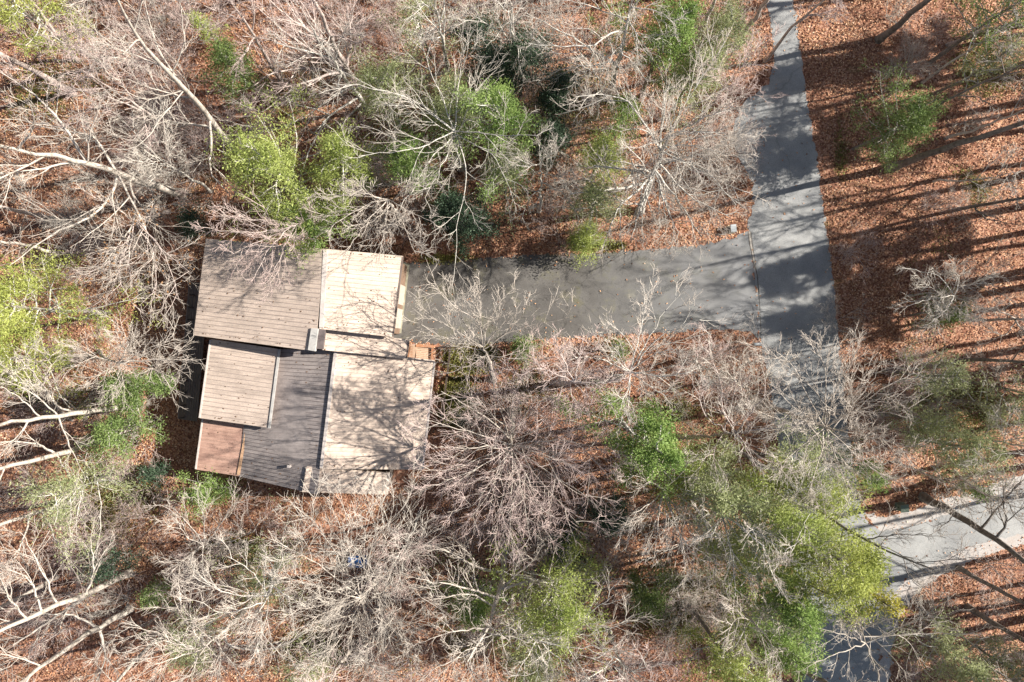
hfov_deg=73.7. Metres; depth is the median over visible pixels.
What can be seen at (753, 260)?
pavement seam
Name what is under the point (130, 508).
bare shrub
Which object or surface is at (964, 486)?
bare tree
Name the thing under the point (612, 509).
bare shrub
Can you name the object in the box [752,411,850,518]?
pine tree
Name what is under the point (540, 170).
bare tree
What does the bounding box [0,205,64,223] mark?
bare tree
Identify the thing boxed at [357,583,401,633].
bare shrub
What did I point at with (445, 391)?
fence
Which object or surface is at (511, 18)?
bare tree
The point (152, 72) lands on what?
bare shrub
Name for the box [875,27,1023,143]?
bare tree
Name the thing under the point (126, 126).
bare shrub
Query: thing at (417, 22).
pine tree
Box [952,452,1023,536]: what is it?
bare tree
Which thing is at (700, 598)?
bare shrub
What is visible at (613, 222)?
bare shrub
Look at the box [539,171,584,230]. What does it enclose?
bare shrub
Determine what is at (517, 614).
bare shrub
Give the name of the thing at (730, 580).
bare shrub
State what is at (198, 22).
evergreen shrub
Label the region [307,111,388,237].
pine tree
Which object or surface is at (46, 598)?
bare shrub
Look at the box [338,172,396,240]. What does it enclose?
bare shrub
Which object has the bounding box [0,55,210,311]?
bare tree
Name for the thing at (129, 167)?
bare shrub
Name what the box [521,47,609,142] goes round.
bare shrub
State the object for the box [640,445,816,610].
bare tree
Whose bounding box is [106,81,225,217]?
bare shrub
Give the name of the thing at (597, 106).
bare tree
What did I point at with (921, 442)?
bare shrub
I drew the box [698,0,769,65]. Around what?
bare shrub
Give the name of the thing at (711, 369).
bare shrub
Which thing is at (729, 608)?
bare shrub
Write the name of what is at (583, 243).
evergreen shrub
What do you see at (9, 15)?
pine tree
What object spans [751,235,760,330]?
pavement seam
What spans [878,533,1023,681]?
gravel shoulder
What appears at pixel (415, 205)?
bare shrub
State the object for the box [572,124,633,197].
pine tree
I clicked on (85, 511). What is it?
bare shrub
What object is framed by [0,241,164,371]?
pine tree
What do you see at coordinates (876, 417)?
bare shrub
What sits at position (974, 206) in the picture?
bare tree
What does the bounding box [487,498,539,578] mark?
bare shrub
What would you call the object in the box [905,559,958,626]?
bare shrub
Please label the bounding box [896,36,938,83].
bare shrub
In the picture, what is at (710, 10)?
bare tree
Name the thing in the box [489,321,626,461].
bare shrub
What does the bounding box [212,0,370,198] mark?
bare tree
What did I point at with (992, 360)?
bare tree
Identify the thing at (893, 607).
pine tree
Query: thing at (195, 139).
bare shrub
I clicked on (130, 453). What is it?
bare shrub
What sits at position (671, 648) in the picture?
bare shrub
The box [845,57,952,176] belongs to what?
pine tree
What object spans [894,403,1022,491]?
pine tree
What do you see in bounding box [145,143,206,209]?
bare shrub
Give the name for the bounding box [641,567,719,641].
bare shrub
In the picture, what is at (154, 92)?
bare shrub
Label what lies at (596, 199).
pine tree
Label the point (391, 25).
bare shrub
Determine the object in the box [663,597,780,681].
pine tree
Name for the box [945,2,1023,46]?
bare tree
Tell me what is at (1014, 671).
pine tree
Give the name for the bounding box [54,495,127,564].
bare shrub
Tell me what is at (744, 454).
bare tree
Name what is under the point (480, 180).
bare shrub
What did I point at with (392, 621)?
bare shrub
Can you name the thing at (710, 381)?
bare tree
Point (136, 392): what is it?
evergreen tree
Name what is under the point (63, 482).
pine tree
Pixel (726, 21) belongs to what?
pine tree
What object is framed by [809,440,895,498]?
pine tree
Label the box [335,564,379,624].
bare shrub
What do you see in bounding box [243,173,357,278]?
pine tree
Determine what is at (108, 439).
evergreen tree
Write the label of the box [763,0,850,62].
bare tree
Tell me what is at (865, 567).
pine tree
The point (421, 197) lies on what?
bare shrub
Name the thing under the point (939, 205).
bare shrub
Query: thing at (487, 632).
bare shrub
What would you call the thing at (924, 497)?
bare tree
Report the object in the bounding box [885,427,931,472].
bare shrub
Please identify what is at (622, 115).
pine tree
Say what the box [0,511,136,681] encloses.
bare tree
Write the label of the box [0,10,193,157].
bare tree
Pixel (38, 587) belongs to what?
bare tree
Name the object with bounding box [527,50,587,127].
pine tree
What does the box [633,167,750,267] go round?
bare shrub
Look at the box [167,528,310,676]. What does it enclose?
bare tree
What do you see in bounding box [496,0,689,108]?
bare tree
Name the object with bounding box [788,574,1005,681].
bare tree
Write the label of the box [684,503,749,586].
pine tree
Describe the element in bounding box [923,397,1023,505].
bare tree
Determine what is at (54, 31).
bare tree
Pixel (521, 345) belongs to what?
evergreen shrub
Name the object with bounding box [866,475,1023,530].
gravel shoulder
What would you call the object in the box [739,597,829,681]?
pine tree
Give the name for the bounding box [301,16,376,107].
bare shrub
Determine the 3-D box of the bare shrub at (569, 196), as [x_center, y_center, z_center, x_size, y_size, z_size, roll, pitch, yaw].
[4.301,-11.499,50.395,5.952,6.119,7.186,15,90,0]
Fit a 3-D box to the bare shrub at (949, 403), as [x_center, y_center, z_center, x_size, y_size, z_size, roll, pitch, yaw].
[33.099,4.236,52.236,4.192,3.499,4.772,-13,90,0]
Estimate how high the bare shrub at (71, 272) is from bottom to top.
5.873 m
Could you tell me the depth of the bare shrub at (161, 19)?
51.73 m
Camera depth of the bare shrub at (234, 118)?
52.02 m
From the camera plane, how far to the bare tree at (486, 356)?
44.73 m
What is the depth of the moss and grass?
53.20 m
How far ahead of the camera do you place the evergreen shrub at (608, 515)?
49.30 m
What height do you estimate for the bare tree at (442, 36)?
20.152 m
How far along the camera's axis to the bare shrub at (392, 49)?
52.05 m
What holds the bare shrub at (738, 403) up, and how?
on the ground
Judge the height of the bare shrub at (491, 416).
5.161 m
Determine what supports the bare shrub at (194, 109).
on the ground
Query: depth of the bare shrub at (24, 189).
51.95 m
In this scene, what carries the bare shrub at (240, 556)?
on the ground
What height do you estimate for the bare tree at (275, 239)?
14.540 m
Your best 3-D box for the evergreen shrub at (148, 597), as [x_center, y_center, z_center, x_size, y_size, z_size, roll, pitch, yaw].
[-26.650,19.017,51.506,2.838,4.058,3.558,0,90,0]
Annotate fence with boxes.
[440,346,450,425]
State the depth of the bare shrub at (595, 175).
51.07 m
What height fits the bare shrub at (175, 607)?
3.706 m
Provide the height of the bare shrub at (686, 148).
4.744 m
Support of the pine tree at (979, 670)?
on the ground
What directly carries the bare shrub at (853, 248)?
on the ground
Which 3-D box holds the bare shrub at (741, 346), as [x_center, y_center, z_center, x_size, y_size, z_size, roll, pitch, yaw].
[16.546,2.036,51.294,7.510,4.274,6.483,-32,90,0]
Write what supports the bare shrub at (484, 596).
on the ground
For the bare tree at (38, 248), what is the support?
on the ground
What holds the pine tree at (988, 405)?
on the ground
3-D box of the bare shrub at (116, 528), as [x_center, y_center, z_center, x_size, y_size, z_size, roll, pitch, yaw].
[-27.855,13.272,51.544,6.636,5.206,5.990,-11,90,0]
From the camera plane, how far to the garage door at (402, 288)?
51.98 m
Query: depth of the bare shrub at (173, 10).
50.64 m
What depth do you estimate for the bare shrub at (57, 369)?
51.80 m
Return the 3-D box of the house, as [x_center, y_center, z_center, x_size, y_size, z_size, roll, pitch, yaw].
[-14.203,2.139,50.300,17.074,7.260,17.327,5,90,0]
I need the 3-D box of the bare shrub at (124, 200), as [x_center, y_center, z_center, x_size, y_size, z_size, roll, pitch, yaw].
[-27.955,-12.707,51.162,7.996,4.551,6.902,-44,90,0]
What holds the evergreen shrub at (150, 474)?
on the ground
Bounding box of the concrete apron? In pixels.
[400,263,409,332]
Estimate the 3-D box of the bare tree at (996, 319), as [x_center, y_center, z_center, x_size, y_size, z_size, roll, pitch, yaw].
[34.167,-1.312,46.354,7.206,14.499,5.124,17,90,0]
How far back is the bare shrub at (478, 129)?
51.40 m
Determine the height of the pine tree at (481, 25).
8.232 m
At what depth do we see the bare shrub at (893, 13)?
51.97 m
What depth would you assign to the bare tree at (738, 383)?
44.68 m
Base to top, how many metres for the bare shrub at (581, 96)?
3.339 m
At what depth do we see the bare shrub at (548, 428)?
50.72 m
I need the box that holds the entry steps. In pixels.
[408,344,434,359]
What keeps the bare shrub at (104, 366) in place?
on the ground
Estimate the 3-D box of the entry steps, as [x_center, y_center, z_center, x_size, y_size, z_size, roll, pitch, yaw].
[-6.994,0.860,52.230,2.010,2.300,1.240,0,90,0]
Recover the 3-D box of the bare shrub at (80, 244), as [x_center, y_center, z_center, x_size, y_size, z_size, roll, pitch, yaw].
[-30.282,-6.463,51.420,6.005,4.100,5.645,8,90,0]
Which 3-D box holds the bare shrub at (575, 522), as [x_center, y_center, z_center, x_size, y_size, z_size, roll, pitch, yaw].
[4.302,13.744,51.031,8.542,6.701,7.711,-15,90,0]
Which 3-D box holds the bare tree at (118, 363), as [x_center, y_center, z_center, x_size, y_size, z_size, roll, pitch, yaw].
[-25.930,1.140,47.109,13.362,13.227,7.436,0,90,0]
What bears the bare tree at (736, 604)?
on the ground
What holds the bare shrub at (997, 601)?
on the ground
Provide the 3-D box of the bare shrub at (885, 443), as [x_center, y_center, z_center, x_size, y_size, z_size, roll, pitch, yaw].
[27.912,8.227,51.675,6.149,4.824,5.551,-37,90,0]
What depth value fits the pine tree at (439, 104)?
43.97 m
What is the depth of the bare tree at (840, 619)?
39.49 m
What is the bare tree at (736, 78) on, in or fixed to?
on the ground
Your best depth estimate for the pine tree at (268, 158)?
42.37 m
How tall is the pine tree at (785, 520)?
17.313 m
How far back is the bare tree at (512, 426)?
41.24 m
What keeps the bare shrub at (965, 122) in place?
on the ground
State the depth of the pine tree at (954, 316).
48.81 m
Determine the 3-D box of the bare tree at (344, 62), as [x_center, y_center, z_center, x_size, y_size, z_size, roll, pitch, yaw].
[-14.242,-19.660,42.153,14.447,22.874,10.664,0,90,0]
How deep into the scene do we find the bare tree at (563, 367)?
38.00 m
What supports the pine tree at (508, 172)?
on the ground
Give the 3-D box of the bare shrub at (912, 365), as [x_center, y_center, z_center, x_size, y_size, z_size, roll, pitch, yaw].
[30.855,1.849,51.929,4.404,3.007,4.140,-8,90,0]
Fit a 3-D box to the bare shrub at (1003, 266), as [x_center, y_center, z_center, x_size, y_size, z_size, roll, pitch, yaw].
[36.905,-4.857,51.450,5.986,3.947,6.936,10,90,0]
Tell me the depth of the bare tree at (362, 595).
41.27 m
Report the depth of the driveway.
53.32 m
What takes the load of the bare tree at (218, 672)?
on the ground
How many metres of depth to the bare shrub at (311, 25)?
51.92 m
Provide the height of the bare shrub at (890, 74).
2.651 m
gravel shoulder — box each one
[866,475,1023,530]
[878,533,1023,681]
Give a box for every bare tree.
[0,0,76,97]
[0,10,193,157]
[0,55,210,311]
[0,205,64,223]
[0,236,72,258]
[0,330,73,421]
[0,359,138,490]
[0,426,100,528]
[0,496,92,603]
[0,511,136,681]
[0,574,59,641]
[0,592,135,681]
[27,627,169,681]
[30,0,80,63]
[51,302,205,413]
[57,0,248,221]
[71,181,202,330]
[81,90,212,194]
[103,567,339,681]
[144,476,265,598]
[153,0,283,84]
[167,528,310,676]
[188,175,323,304]
[206,488,314,621]
[208,0,386,142]
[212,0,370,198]
[260,449,461,681]
[285,637,416,681]
[300,174,447,279]
[304,12,554,308]
[359,510,442,616]
[382,0,492,72]
[392,262,579,404]
[392,529,616,681]
[396,345,636,575]
[442,0,569,92]
[473,566,662,681]
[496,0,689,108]
[502,126,584,229]
[513,323,642,418]
[547,15,773,265]
[560,262,743,438]
[561,626,679,681]
[564,5,646,119]
[605,439,727,598]
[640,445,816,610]
[656,321,747,408]
[676,328,825,493]
[686,22,791,129]
[695,0,715,38]
[701,340,801,424]
[706,575,796,681]
[717,438,1014,636]
[730,321,934,522]
[733,0,768,50]
[735,458,849,568]
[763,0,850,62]
[766,645,866,681]
[767,546,867,638]
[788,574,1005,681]
[874,0,930,43]
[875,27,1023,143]
[886,120,1023,172]
[889,255,1017,339]
[894,443,1023,524]
[918,468,1023,563]
[920,0,1023,83]
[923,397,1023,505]
[928,622,1023,681]
[932,142,1023,207]
[935,345,1023,366]
[943,59,1023,139]
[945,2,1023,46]
[947,356,1022,396]
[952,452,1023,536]
[955,197,1023,232]
[955,565,1023,604]
[956,296,1023,352]
[963,603,1023,642]
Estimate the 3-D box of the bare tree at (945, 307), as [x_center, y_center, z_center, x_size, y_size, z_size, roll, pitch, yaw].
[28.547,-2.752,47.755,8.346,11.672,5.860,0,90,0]
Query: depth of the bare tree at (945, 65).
44.41 m
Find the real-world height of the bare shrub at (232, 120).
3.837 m
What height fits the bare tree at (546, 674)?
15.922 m
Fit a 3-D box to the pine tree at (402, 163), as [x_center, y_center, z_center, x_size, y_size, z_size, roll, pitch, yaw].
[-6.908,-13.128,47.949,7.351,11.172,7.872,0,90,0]
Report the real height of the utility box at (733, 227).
0.705 m
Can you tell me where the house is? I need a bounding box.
[194,239,435,494]
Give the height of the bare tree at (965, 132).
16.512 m
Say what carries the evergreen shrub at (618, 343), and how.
on the ground
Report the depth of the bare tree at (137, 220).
42.35 m
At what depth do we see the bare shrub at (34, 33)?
51.35 m
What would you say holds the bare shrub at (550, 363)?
on the ground
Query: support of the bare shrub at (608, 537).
on the ground
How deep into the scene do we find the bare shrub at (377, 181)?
51.27 m
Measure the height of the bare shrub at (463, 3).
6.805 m
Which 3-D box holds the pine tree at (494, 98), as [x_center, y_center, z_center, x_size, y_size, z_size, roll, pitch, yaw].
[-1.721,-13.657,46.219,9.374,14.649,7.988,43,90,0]
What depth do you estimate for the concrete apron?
53.28 m
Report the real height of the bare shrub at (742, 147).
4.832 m
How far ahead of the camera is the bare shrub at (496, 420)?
51.06 m
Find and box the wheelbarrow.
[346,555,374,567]
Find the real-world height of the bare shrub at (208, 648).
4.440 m
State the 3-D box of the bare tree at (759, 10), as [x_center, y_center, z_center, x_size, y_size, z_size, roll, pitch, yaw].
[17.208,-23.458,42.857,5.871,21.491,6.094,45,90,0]
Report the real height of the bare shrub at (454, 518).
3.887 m
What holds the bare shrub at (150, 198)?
on the ground
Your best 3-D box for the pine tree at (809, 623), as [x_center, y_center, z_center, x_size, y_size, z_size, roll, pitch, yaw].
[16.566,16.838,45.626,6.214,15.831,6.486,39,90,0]
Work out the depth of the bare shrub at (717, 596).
51.66 m
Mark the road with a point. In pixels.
(798, 233)
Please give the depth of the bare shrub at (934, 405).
52.26 m
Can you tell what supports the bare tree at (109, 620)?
on the ground
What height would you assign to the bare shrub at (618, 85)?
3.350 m
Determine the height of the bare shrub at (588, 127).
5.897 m
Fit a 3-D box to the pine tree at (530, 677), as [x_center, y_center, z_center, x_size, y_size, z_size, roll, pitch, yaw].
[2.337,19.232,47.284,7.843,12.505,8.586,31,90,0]
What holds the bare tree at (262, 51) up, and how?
on the ground
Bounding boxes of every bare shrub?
[0,0,95,73]
[0,149,40,236]
[0,221,151,340]
[0,360,70,455]
[0,447,61,526]
[0,467,53,512]
[0,547,65,615]
[2,553,106,664]
[6,0,66,48]
[18,610,92,671]
[21,327,80,410]
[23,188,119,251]
[24,500,153,623]
[25,194,115,249]
[39,332,141,439]
[42,141,124,207]
[47,476,102,549]
[51,99,114,161]
[52,0,149,91]
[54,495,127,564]
[54,524,121,580]
[62,0,120,27]
[64,220,145,292]
[72,584,152,638]
[80,400,170,479]
[81,383,166,448]
[83,0,207,86]
[83,318,184,407]
[87,451,175,531]
[89,474,187,553]
[90,152,171,257]
[91,108,190,212]
[96,0,165,44]
[101,104,167,171]
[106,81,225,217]
[110,151,159,193]
[114,39,199,115]
[123,0,203,74]
[124,0,183,46]
[126,65,185,117]
[127,65,228,166]
[129,588,198,638]
[134,102,183,148]
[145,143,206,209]
[147,557,237,623]
[149,95,214,158]
[163,73,289,172]
[164,478,307,610]
[164,537,240,598]
[169,0,235,43]
[176,621,232,678]
[192,580,277,679]
[204,95,265,153]
[220,95,270,144]
[264,44,341,120]
[266,501,333,578]
[284,0,340,58]
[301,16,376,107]
[302,532,406,594]
[304,581,431,681]
[310,0,400,66]
[315,0,396,60]
[318,67,402,142]
[323,116,398,213]
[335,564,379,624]
[337,112,453,192]
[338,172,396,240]
[340,145,408,225]
[342,601,426,681]
[349,3,433,72]
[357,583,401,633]
[358,127,453,219]
[359,0,476,70]
[359,637,450,681]
[378,39,464,99]
[379,33,424,79]
[388,137,428,186]
[396,176,478,250]
[417,497,490,563]
[419,0,521,101]
[421,554,530,655]
[442,146,529,212]
[446,459,532,558]
[450,85,496,154]
[450,381,522,447]
[451,372,544,465]
[451,596,515,660]
[464,42,536,114]
[469,49,539,109]
[471,562,569,681]
[477,0,524,34]
[483,376,605,475]
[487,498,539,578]
[489,69,539,140]
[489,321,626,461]
[494,0,605,85]
[502,424,578,512]
[504,0,576,69]
[505,453,610,578]
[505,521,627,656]
[506,47,565,148]
[516,465,633,577]
[517,333,594,403]
[520,100,608,167]
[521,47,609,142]
[529,196,585,258]
[537,149,610,233]
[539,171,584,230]
[559,63,603,126]
[563,549,636,627]
[570,112,643,217]
[570,384,642,458]
[571,466,644,566]
[581,531,623,577]
[582,131,648,187]
[583,641,643,681]
[585,503,638,556]
[587,0,630,74]
[589,156,637,234]
[603,54,643,108]
[611,65,674,155]
[618,326,669,383]
[624,498,744,627]
[630,626,704,680]
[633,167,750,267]
[640,382,705,433]
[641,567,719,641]
[652,569,725,660]
[657,586,741,662]
[662,94,728,185]
[668,562,730,639]
[670,324,770,405]
[676,343,740,396]
[677,448,750,525]
[687,0,753,54]
[687,107,776,186]
[690,129,764,184]
[694,561,794,673]
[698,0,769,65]
[698,312,781,406]
[707,524,796,610]
[707,580,796,654]
[711,13,766,84]
[720,369,771,425]
[811,291,880,355]
[833,220,883,281]
[837,417,925,495]
[857,390,910,452]
[859,376,906,432]
[871,53,914,102]
[882,0,931,34]
[882,22,946,75]
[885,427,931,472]
[886,345,933,393]
[889,339,944,392]
[894,314,957,376]
[896,0,959,61]
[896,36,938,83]
[896,383,936,423]
[900,638,957,681]
[902,429,934,460]
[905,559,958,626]
[907,341,972,403]
[916,177,971,232]
[922,363,976,427]
[941,166,1021,239]
[946,100,1004,132]
[958,229,1023,320]
[962,293,994,326]
[963,336,1023,392]
[966,543,1023,625]
[979,625,1023,668]
[981,590,1020,627]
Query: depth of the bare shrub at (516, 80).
51.23 m
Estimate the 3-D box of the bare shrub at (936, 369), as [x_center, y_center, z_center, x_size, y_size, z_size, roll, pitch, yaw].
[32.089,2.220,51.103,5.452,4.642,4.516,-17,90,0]
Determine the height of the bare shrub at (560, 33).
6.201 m
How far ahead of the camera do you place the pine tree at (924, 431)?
47.86 m
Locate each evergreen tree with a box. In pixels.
[75,401,172,472]
[93,364,179,439]
[417,179,506,258]
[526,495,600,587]
[545,372,697,504]
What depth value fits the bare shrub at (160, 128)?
52.06 m
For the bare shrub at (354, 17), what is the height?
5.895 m
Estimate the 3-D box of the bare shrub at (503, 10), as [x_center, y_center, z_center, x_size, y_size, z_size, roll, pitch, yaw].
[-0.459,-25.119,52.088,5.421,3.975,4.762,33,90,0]
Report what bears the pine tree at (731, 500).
on the ground
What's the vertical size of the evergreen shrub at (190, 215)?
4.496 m
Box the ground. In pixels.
[0,0,1023,681]
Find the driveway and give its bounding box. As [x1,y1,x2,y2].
[393,231,759,345]
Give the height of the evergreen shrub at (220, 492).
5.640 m
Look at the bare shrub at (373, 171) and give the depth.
50.92 m
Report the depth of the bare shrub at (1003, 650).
51.99 m
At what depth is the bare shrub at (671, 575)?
50.62 m
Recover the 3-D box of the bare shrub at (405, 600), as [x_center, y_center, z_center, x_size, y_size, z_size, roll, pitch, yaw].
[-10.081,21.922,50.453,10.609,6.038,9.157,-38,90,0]
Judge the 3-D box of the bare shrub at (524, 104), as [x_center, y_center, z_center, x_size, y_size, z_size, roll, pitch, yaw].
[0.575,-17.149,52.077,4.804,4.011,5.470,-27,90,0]
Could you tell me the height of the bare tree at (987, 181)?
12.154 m
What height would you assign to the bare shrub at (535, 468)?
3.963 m
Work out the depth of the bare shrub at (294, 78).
51.21 m
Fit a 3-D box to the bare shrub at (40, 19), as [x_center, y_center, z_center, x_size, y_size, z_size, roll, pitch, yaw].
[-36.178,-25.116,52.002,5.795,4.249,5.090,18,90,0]
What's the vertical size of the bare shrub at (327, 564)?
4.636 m
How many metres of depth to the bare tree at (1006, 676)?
47.09 m
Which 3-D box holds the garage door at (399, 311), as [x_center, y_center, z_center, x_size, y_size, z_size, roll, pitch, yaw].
[-8.656,-1.712,52.180,0.080,2.300,1.486,7,90,0]
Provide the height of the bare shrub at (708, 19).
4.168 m
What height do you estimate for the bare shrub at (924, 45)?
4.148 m
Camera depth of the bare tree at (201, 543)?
45.71 m
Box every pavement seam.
[748,232,758,291]
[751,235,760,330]
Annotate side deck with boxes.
[177,281,203,420]
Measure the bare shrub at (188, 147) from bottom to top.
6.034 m
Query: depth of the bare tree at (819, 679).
47.36 m
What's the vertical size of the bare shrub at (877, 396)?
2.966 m
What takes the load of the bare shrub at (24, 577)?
on the ground
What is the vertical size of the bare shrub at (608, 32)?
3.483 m
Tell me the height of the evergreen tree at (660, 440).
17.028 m
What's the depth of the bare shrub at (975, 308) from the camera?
52.48 m
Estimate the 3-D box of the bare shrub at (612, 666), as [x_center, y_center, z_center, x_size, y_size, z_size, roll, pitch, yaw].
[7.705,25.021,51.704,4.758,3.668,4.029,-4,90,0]
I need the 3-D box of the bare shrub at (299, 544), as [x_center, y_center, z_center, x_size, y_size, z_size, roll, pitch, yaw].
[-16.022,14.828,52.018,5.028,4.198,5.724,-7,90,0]
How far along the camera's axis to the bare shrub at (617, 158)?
51.94 m
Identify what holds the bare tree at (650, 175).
on the ground
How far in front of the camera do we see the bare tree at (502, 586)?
43.32 m
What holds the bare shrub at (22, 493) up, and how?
on the ground
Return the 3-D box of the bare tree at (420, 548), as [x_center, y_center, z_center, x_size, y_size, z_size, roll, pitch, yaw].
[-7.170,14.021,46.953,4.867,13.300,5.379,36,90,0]
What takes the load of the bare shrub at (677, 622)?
on the ground
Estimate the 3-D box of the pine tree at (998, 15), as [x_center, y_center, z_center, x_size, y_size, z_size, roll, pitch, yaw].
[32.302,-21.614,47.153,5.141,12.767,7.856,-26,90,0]
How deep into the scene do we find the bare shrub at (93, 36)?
50.88 m
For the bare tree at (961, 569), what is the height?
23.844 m
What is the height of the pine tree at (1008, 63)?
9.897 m
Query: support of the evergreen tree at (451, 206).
on the ground
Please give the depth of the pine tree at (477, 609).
47.08 m
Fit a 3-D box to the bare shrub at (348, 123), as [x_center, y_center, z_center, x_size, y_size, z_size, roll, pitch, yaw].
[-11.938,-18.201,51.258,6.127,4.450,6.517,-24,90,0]
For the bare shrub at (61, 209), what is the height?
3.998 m
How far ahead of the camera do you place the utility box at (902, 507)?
52.60 m
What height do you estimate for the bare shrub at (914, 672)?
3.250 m
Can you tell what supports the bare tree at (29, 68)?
on the ground
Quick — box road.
[732,0,1023,681]
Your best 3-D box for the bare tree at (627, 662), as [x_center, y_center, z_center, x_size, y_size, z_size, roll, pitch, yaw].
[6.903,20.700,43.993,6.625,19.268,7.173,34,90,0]
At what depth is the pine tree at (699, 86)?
44.98 m
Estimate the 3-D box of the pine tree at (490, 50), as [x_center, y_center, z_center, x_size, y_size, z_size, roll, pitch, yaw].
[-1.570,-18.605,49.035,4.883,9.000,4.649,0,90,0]
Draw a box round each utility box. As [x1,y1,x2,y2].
[728,224,736,233]
[894,502,908,512]
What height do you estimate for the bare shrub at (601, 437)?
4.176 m
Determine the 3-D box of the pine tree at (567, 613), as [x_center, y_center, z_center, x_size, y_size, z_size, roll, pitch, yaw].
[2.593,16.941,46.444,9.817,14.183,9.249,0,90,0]
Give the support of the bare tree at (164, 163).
on the ground
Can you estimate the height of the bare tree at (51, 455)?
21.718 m
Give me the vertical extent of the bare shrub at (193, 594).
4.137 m
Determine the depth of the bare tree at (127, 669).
45.08 m
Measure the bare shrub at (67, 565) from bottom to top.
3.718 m
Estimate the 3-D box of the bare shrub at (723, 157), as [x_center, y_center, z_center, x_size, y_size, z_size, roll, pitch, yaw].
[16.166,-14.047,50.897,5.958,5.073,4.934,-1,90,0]
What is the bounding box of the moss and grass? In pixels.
[2,34,1023,677]
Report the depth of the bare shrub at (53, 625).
51.80 m
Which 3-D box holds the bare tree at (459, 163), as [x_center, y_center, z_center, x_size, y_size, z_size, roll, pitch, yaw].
[-3.422,-11.506,45.153,12.074,16.885,16.922,-29,90,0]
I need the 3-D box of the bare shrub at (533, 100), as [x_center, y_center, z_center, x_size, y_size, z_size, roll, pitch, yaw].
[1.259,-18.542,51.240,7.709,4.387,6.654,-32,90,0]
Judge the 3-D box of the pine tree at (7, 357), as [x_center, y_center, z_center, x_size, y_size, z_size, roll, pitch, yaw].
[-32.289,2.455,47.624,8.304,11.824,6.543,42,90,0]
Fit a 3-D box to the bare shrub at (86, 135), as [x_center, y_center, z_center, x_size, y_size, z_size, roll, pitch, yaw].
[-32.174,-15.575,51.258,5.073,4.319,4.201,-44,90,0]
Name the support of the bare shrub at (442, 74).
on the ground
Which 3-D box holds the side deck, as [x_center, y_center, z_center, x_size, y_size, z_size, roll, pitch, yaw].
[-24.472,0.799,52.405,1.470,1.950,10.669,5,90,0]
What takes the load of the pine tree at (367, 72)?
on the ground
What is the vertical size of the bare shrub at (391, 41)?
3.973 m
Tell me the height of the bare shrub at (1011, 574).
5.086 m
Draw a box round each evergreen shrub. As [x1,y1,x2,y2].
[72,534,154,587]
[132,572,178,613]
[136,458,171,490]
[168,466,245,526]
[171,196,220,243]
[182,9,236,51]
[504,332,553,369]
[565,215,615,272]
[570,486,635,542]
[593,335,632,364]
[623,555,686,627]
[952,480,996,503]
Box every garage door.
[395,308,402,328]
[398,284,404,305]
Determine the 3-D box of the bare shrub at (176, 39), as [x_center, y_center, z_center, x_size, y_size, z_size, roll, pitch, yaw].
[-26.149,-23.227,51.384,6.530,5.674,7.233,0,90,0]
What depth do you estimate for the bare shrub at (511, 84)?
51.27 m
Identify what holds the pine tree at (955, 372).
on the ground
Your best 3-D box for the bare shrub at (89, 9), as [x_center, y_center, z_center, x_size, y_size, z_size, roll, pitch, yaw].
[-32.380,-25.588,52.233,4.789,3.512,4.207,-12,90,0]
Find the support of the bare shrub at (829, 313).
on the ground
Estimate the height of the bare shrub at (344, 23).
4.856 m
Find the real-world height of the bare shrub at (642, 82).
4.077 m
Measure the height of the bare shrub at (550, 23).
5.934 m
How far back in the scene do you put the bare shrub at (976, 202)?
51.73 m
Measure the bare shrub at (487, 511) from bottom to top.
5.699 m
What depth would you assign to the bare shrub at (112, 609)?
51.90 m
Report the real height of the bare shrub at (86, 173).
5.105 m
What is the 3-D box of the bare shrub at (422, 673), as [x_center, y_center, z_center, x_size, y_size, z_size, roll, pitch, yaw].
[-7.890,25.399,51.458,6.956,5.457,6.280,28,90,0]
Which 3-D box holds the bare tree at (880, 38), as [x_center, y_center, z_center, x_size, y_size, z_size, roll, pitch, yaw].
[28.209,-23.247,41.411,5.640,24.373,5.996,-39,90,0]
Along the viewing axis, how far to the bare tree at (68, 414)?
43.04 m
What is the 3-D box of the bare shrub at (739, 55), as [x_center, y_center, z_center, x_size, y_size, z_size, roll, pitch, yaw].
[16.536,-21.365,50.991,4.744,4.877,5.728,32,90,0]
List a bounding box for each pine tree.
[0,0,108,68]
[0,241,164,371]
[0,311,90,426]
[8,435,149,605]
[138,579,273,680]
[184,34,274,123]
[204,79,342,259]
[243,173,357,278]
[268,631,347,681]
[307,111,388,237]
[338,36,458,148]
[363,104,458,208]
[369,0,504,66]
[412,61,483,163]
[416,77,548,207]
[422,551,519,636]
[445,2,515,84]
[456,35,518,110]
[475,129,544,240]
[482,523,618,676]
[486,566,605,681]
[489,18,573,100]
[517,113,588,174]
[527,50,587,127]
[554,173,632,235]
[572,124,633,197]
[576,89,652,152]
[583,0,713,105]
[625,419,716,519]
[636,375,815,595]
[648,42,743,150]
[662,0,760,97]
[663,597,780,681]
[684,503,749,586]
[691,452,865,618]
[710,447,896,631]
[717,544,849,658]
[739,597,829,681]
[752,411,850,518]
[785,533,915,627]
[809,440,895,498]
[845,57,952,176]
[875,381,972,451]
[878,600,1007,681]
[882,335,977,405]
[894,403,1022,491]
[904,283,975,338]
[928,0,1023,87]
[930,31,1023,102]
[933,362,1023,441]
[943,622,1023,681]
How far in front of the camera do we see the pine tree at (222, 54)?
47.18 m

